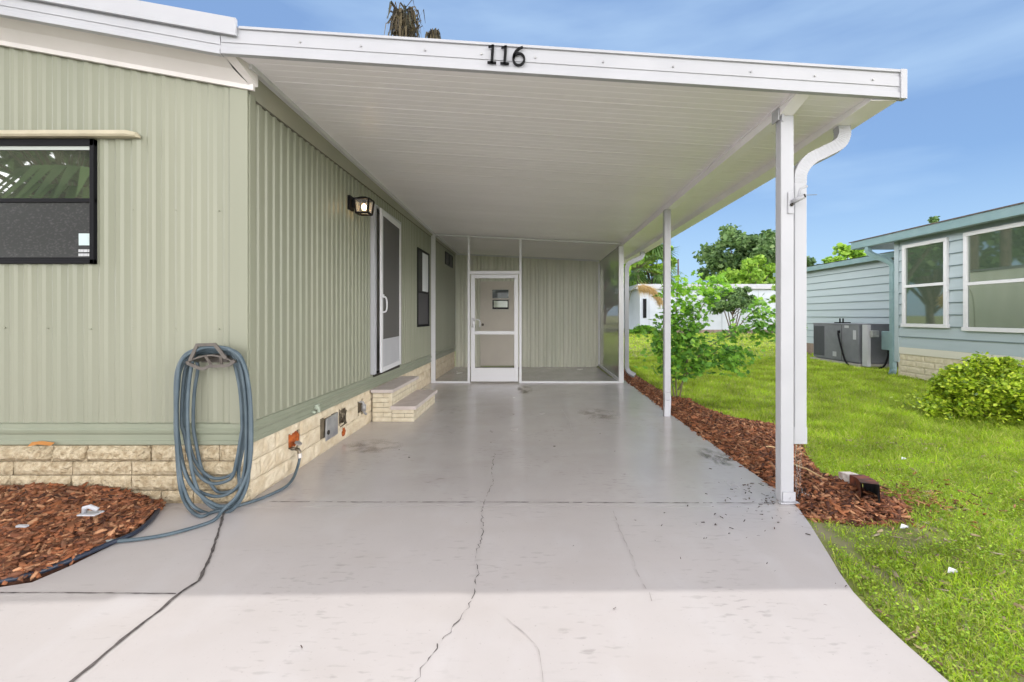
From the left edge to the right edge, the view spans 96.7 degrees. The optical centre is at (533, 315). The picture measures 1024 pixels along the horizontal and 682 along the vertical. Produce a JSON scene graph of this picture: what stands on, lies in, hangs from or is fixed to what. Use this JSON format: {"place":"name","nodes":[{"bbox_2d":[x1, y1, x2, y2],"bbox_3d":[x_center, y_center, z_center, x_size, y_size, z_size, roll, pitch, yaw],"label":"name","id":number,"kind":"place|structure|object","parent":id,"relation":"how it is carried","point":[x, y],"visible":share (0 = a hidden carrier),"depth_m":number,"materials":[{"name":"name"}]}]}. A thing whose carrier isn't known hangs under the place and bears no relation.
{"place":"outdoors","nodes":[
{"label":"outdoors","id":0,"kind":"place"},
{"bbox_2d":[140,0,1023,283],"label":"sky","id":1,"kind":"structure","parent":0,"point":[953,148],"materials":[{"name":"blue"}]},
{"bbox_2d":[480,329,1023,681],"bbox_3d":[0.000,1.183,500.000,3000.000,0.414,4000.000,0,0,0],"label":"ground","id":2,"kind":"structure","parent":0,"point":[828,533],"depth_m":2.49,"materials":[{"name":"plant"}]},
{"bbox_2d":[0,512,153,586],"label":"mulch bed","id":3,"kind":"object","parent":2,"relation":"on","point":[27,580],"visible":0.05,"depth_m":2.27,"materials":[{"name":"brown wood"}]},
{"bbox_2d":[0,482,166,584],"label":"mulch chips","id":4,"kind":"object","parent":3,"relation":"on","point":[48,513],"visible":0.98,"depth_m":2.63,"materials":[{"name":"brown wood"}]},
{"bbox_2d":[16,524,28,527],"bbox_3d":[-2.762,1.137,2.460,0.056,0.010,0.016,0,0,0],"label":"plastic scrap","id":5,"kind":"object","parent":4,"relation":"on","point":[22,525],"visible":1,"depth_m":2.45,"materials":[{"name":"white plastic"}]},
{"bbox_2d":[77,504,103,515],"bbox_3d":[-2.461,1.074,2.530,0.100,0.059,0.060,0,0,0],"label":"plastic fitting","id":6,"kind":"object","parent":4,"relation":"on","point":[94,512],"visible":1,"depth_m":2.52,"materials":[{"name":"white plastic"}]},
{"bbox_2d":[0,0,455,502],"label":"mobile home","id":7,"kind":"object","parent":2,"relation":"on","point":[175,184],"visible":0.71,"depth_m":3.09,"materials":[{"name":"green metal"}]},
{"bbox_2d":[27,441,53,446],"bbox_3d":[-3.280,0.855,3.035,0.160,0.030,0.030,0,0,0],"label":"dead leaf","id":8,"kind":"object","parent":7,"relation":"on","point":[41,443],"visible":1,"depth_m":3.04,"materials":[{"name":"brown"}]},
{"bbox_2d":[0,139,96,263],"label":"window","id":9,"kind":"structure","parent":7,"relation":"in","point":[48,187],"depth_m":3.08,"materials":[{"name":"black glass"}]},
{"bbox_2d":[186,343,236,369],"bbox_3d":[-2.076,0.264,2.998,0.327,0.178,0.154,0,0,0],"label":"hose hanger","id":10,"kind":"object","parent":7,"relation":"attached to","point":[221,356],"visible":0.83,"depth_m":2.92,"materials":[{"name":"beige metal"}]},
{"bbox_2d":[105,345,300,542],"bbox_3d":[-2.045,0.744,3.012,0.497,1.105,1.248,0,0,36],"label":"garden hose","id":11,"kind":"object","parent":10,"relation":"hanging from","point":[245,442],"visible":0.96,"depth_m":2.95,"materials":[{"name":"grey"}]},
{"bbox_2d":[288,431,298,447],"bbox_3d":[-1.960,1.005,3.711,0.064,0.145,0.181,0,0,0],"label":"foam patch","id":12,"kind":"object","parent":7,"relation":"attached to","point":[293,437],"visible":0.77,"depth_m":3.67,"materials":[{"name":"orange plastic"}]},
{"bbox_2d":[289,441,301,457],"bbox_3d":[-1.912,1.075,3.659,0.116,0.134,0.057,0,0,0],"label":"hose tap","id":13,"kind":"object","parent":7,"relation":"attached to","point":[297,449],"visible":0.99,"depth_m":3.65,"materials":[{"name":"silver metal"}]},
{"bbox_2d":[312,404,319,413],"bbox_3d":[-1.907,0.820,4.004,0.066,0.074,0.112,0,0,0],"label":"spigot","id":14,"kind":"object","parent":7,"relation":"attached to","point":[317,407],"visible":0.99,"depth_m":4.00,"materials":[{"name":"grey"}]},
{"bbox_2d":[325,412,337,440],"bbox_3d":[-1.935,1.060,4.360,0.026,0.229,0.221,0,0,2],"label":"utility cover","id":15,"kind":"object","parent":7,"relation":"attached to","point":[331,426],"visible":1,"depth_m":4.35,"materials":[{"name":"grey"}]},
{"bbox_2d":[339,408,346,426],"bbox_3d":[-1.947,1.031,4.645,0.028,0.188,0.179,0,0,3],"label":"pipe bundle","id":16,"kind":"object","parent":7,"relation":"attached to","point":[341,412],"visible":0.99,"depth_m":4.65,"materials":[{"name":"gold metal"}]},
{"bbox_2d":[347,195,374,215],"bbox_3d":[-1.821,-1.163,4.800,0.239,0.193,0.168,0,0,0],"label":"wall lantern","id":17,"kind":"object","parent":7,"relation":"attached to","point":[351,203],"depth_m":4.78,"materials":[{"name":"black metal"}]},
{"bbox_2d":[359,401,366,414],"bbox_3d":[-1.921,1.041,5.120,0.102,0.168,0.060,0,0,-20],"label":"drain pipe","id":18,"kind":"object","parent":7,"relation":"attached to","point":[363,407],"visible":0.98,"depth_m":5.11,"materials":[{"name":"white plastic"}]},
{"bbox_2d":[377,212,379,370],"bbox_3d":[-2.030,-0.305,6.005,0.060,2.050,1.070,0,0,0],"label":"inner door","id":19,"kind":"structure","parent":7,"relation":"in","point":[378,214],"depth_m":5.88,"materials":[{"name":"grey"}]},
{"bbox_2d":[380,208,400,372],"bbox_3d":[-1.845,-0.305,6.012,0.083,1.990,1.022,0,0,-3],"label":"storm door","id":20,"kind":"structure","parent":7,"relation":"in","point":[390,229],"depth_m":5.92,"materials":[{"name":"grey metal"}]},
{"bbox_2d":[417,247,428,326],"bbox_3d":[-1.933,-0.475,7.980,0.034,1.330,0.840,0,0,0],"label":"window","id":21,"kind":"structure","parent":7,"relation":"in","point":[422,256],"depth_m":7.93,"materials":[{"name":"black"}]},
{"bbox_2d":[445,251,452,267],"bbox_3d":[-1.933,-1.270,10.400,0.034,0.280,0.900,0,0,0],"label":"window","id":22,"kind":"structure","parent":7,"relation":"in","point":[448,258],"depth_m":10.36,"materials":[{"name":"black glass"}]},
{"bbox_2d":[384,0,424,37],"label":"dead palm","id":23,"kind":"object","parent":2,"relation":"on","point":[403,21],"visible":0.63,"depth_m":20.04,"materials":[{"name":"brown plant"}]},
{"bbox_2d":[425,28,440,38],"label":"dead palm","id":24,"kind":"object","parent":2,"relation":"on","point":[432,33],"visible":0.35,"depth_m":20.39,"materials":[{"name":"brown plant"}]},
{"bbox_2d":[0,367,948,681],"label":"carport slab","id":25,"kind":"structure","parent":2,"relation":"on","point":[494,531],"depth_m":2.22,"materials":[{"name":"paint"}]},
{"bbox_2d":[0,506,161,583],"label":"garden edging","id":26,"kind":"object","parent":25,"relation":"on","point":[113,541],"visible":0.86,"depth_m":2.42,"materials":[{"name":"grey plastic"}]},
{"bbox_2d":[371,376,436,421],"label":"entry steps","id":27,"kind":"structure","parent":25,"relation":"on","point":[401,399],"depth_m":5.51,"materials":[{"name":"beige brick"}]},
{"bbox_2d":[431,234,623,382],"bbox_3d":[-0.113,-0.139,9.887,3.635,2.818,2.706,0,0,0],"label":"screen enclosure","id":28,"kind":"object","parent":25,"relation":"on","point":[611,313],"visible":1,"depth_m":8.59,"materials":[{"name":"grey metal"}]},
{"bbox_2d":[471,275,517,381],"bbox_3d":[-0.730,0.232,8.566,0.890,2.015,0.064,0,0,0],"label":"screen door","id":29,"kind":"structure","parent":28,"relation":"in","point":[477,374],"depth_m":8.57,"materials":[{"name":"grey metal"}]},
{"bbox_2d":[455,253,600,366],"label":"utility shed","id":30,"kind":"structure","parent":25,"relation":"on","point":[559,312],"depth_m":11.27,"materials":[{"name":"green metal"}]},
{"bbox_2d":[480,281,513,365],"bbox_3d":[-0.855,0.192,11.226,0.910,2.085,0.127,0,0,0],"label":"door","id":31,"kind":"structure","parent":30,"relation":"in","point":[496,297],"depth_m":11.24,"materials":[{"name":"beige"}]},
{"bbox_2d":[221,26,906,503],"bbox_3d":[0.142,-0.277,7.126,4.405,3.095,8.548,0,0,0],"label":"carport","id":32,"kind":"object","parent":25,"relation":"on","point":[637,154],"visible":0.98,"depth_m":3.44,"materials":[{"name":"metal"}]},
{"bbox_2d":[487,44,495,63],"bbox_3d":[-0.257,-1.635,2.846,0.056,0.119,0.012,4,0,0],"label":"house number","id":33,"kind":"object","parent":32,"relation":"attached to","point":[492,54],"visible":1,"depth_m":2.84,"materials":[{"name":"black metal"}]},
{"bbox_2d":[500,45,508,64],"bbox_3d":[-0.177,-1.630,2.846,0.056,0.119,0.012,4,0,0],"label":"house number","id":34,"kind":"object","parent":32,"relation":"attached to","point":[504,47],"visible":1,"depth_m":2.84,"materials":[{"name":"black metal"}]},
{"bbox_2d":[512,46,524,66],"bbox_3d":[-0.090,-1.623,2.846,0.081,0.127,0.012,4,0,0],"label":"house number","id":35,"kind":"object","parent":32,"relation":"attached to","point":[515,53],"visible":1,"depth_m":2.84,"materials":[{"name":"black metal"}]},
{"bbox_2d":[788,185,816,213],"bbox_3d":[1.802,-0.781,3.039,0.176,0.182,0.066,0,0,19],"label":"flagpole bracket","id":36,"kind":"object","parent":32,"relation":"attached to","point":[792,200],"visible":1,"depth_m":3.07,"materials":[{"name":"white metal"}]},
{"bbox_2d":[300,433,846,647],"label":"leaf litter","id":37,"kind":"object","parent":25,"relation":"on","point":[725,514],"visible":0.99,"depth_m":3.02,"materials":[{"name":"brown plant"}]},
{"bbox_2d":[624,256,644,276],"bbox_3d":[3.061,-3.295,27.178,7.402,8.897,7.049,0,0,0],"label":"garden tree","id":38,"kind":"object","parent":2,"relation":"on","point":[638,263],"depth_m":26.82,"materials":[{"name":"green plant"}]},
{"bbox_2d":[629,324,659,333],"bbox_3d":[5.907,0.875,24.293,2.317,0.900,0.846,0,0,0],"label":"plant","id":39,"kind":"object","parent":2,"relation":"on","point":[638,329],"visible":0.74,"depth_m":24.15,"materials":[{"name":"green plant"}]},
{"bbox_2d":[629,282,662,310],"bbox_3d":[3.278,0.127,13.008,1.185,2.286,0.572,0,0,0],"label":"pampas plume","id":40,"kind":"object","parent":2,"relation":"on","point":[644,289],"visible":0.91,"depth_m":12.96,"materials":[{"name":"beige plant"}]},
{"bbox_2d":[629,246,676,284],"bbox_3d":[9.072,-2.404,34.774,4.296,6.998,4.540,0,0,0],"label":"lime green tree","id":41,"kind":"object","parent":2,"relation":"on","point":[658,266],"visible":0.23,"depth_m":33.73,"materials":[{"name":"green plant"}]},
{"bbox_2d":[629,244,681,286],"bbox_3d":[7.685,-2.567,33.077,6.403,7.309,6.345,0,0,-42],"label":"fan palm","id":42,"kind":"object","parent":2,"relation":"on","point":[657,251],"visible":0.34,"depth_m":31.26,"materials":[{"name":"green plant"}]},
{"bbox_2d":[677,259,678,282],"bbox_3d":[9.550,-1.230,30.000,0.129,5.000,0.129,0,0,22],"label":"utility pole","id":43,"kind":"object","parent":2,"relation":"on","point":[678,268],"visible":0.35,"depth_m":29.95,"materials":[{"name":"grey wood"}]},
{"bbox_2d":[629,284,775,333],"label":"white building","id":44,"kind":"structure","parent":2,"relation":"on","point":[642,310],"depth_m":25.00,"materials":[{"name":"metal"}]},
{"bbox_2d":[643,299,646,317],"bbox_3d":[6.110,-0.405,24.960,0.180,1.050,0.060,0,0,0],"label":"window","id":45,"kind":"structure","parent":44,"relation":"in","point":[644,300],"depth_m":24.93,"materials":[{"name":"black glass"}]},
{"bbox_2d":[702,286,761,336],"bbox_3d":[9.543,-0.144,21.877,2.412,2.595,2.730,0,0,-16],"label":"round tree","id":46,"kind":"object","parent":2,"relation":"on","point":[740,298],"visible":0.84,"depth_m":21.42,"materials":[{"name":"green plant"}]},
{"bbox_2d":[692,223,775,282],"bbox_3d":[18.766,-3.446,39.661,8.174,9.150,9.638,0,0,0],"label":"oak tree","id":47,"kind":"object","parent":2,"relation":"on","point":[717,259],"visible":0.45,"depth_m":37.97,"materials":[{"name":"green plant"}]},
{"bbox_2d":[710,254,775,283],"bbox_3d":[15.809,-1.690,33.447,5.594,5.592,4.904,0,0,-37],"label":"lime green tree","id":48,"kind":"object","parent":2,"relation":"on","point":[753,271],"visible":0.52,"depth_m":32.11,"materials":[{"name":"green plant"}]},
{"bbox_2d":[624,369,915,527],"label":"mulch chips","id":49,"kind":"object","parent":2,"relation":"on","point":[724,433],"visible":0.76,"depth_m":3.81,"materials":[{"name":"brown wood"}]},
{"bbox_2d":[634,270,775,396],"bbox_3d":[2.751,0.312,6.842,2.543,1.961,0.997,0,0,0],"label":"maple sapling","id":50,"kind":"object","parent":49,"relation":"on","point":[725,356],"visible":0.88,"depth_m":6.76,"materials":[{"name":"green plant"}]},
{"bbox_2d":[795,445,808,496],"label":"water stream","id":51,"kind":"structure","parent":49,"relation":"on","point":[797,470],"depth_m":3.17,"materials":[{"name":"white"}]},
{"bbox_2d":[794,464,823,477],"bbox_3d":[2.170,1.225,3.594,0.014,0.030,0.295,0,0,-14],"label":"stick","id":52,"kind":"object","parent":49,"relation":"on","point":[808,470],"visible":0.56,"depth_m":3.59,"materials":[{"name":"brown wood"}]},
{"bbox_2d":[838,472,880,502],"bbox_3d":[2.319,1.198,3.215,0.154,0.158,0.442,0,0,15],"label":"fallen elbow","id":53,"kind":"object","parent":49,"relation":"on","point":[858,480],"visible":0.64,"depth_m":3.23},
{"bbox_2d":[769,283,775,302],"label":"leafy tree","id":54,"kind":"object","parent":2,"relation":"on","point":[773,297],"visible":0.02,"depth_m":20.05,"materials":[{"name":"green plant"}]},
{"bbox_2d":[807,256,817,265],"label":"oak tree","id":55,"kind":"object","parent":2,"relation":"on","point":[812,261],"visible":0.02,"depth_m":39.77,"materials":[{"name":"green plant"}]},
{"bbox_2d":[821,242,866,263],"bbox_3d":[21.621,-2.049,32.005,4.007,6.293,4.150,0,0,33],"label":"distant tree","id":56,"kind":"object","parent":2,"relation":"on","point":[845,251],"visible":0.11,"depth_m":31.97,"materials":[{"name":"green plant"}]},
{"bbox_2d":[810,318,888,368],"bbox_3d":[8.013,0.680,11.600,0.874,1.220,1.860,0,0,0],"label":"air conditioner","id":57,"kind":"object","parent":2,"relation":"on","point":[840,342],"visible":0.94,"depth_m":11.17,"materials":[{"name":"metal"},{"name":"plastic"}]},
{"bbox_2d":[862,325,888,368],"bbox_3d":[7.871,0.735,10.334,0.267,1.049,0.678,0,0,-35],"label":"electrical box","id":58,"kind":"object","parent":2,"relation":"on","point":[867,333],"visible":0.74,"depth_m":10.44,"materials":[{"name":"white metal"}]},
{"bbox_2d":[771,405,1023,681],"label":"clover","id":59,"kind":"object","parent":2,"relation":"on","point":[955,611],"visible":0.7,"depth_m":2.36,"materials":[{"name":"green plant"}]},
{"bbox_2d":[947,567,957,572],"bbox_3d":[2.077,1.262,2.257,0.058,0.021,0.023,0,0,8],"label":"paper scrap","id":60,"kind":"object","parent":59,"relation":"on","point":[950,569],"visible":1,"depth_m":2.26,"materials":[{"name":"white paper"}]},
{"bbox_2d":[773,202,1023,380],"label":"teal house","id":61,"kind":"structure","parent":2,"relation":"on","point":[929,293],"depth_m":8.63,"materials":[{"name":"teal wood"}]},
{"bbox_2d":[901,237,949,327],"bbox_3d":[7.647,-0.610,8.910,0.065,1.680,1.060,0,0,0],"label":"window","id":62,"kind":"structure","parent":61,"relation":"in","point":[925,265],"depth_m":8.86,"materials":[{"name":"grey"}]},
{"bbox_2d":[961,221,1023,332],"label":"window","id":63,"kind":"structure","parent":61,"relation":"in","point":[993,257],"depth_m":7.55,"materials":[{"name":"grey"}]},
{"bbox_2d":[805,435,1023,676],"bbox_3d":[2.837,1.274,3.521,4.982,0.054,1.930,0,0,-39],"label":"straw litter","id":64,"kind":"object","parent":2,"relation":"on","point":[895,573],"visible":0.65,"depth_m":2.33,"materials":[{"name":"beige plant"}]},
{"bbox_2d":[806,468,1023,530],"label":"mulch chips","id":65,"kind":"object","parent":2,"relation":"on","point":[899,496],"visible":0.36,"depth_m":3.10,"materials":[{"name":"brown wood"}]},
{"bbox_2d":[927,216,939,222],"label":"distant tree","id":66,"kind":"object","parent":2,"relation":"on","point":[931,219],"visible":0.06,"depth_m":33.78,"materials":[{"name":"green plant"}]},
{"bbox_2d":[878,351,1023,428],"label":"round bush","id":67,"kind":"object","parent":2,"relation":"on","point":[992,387],"visible":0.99,"depth_m":5.55,"materials":[{"name":"green plant"}]}
]}

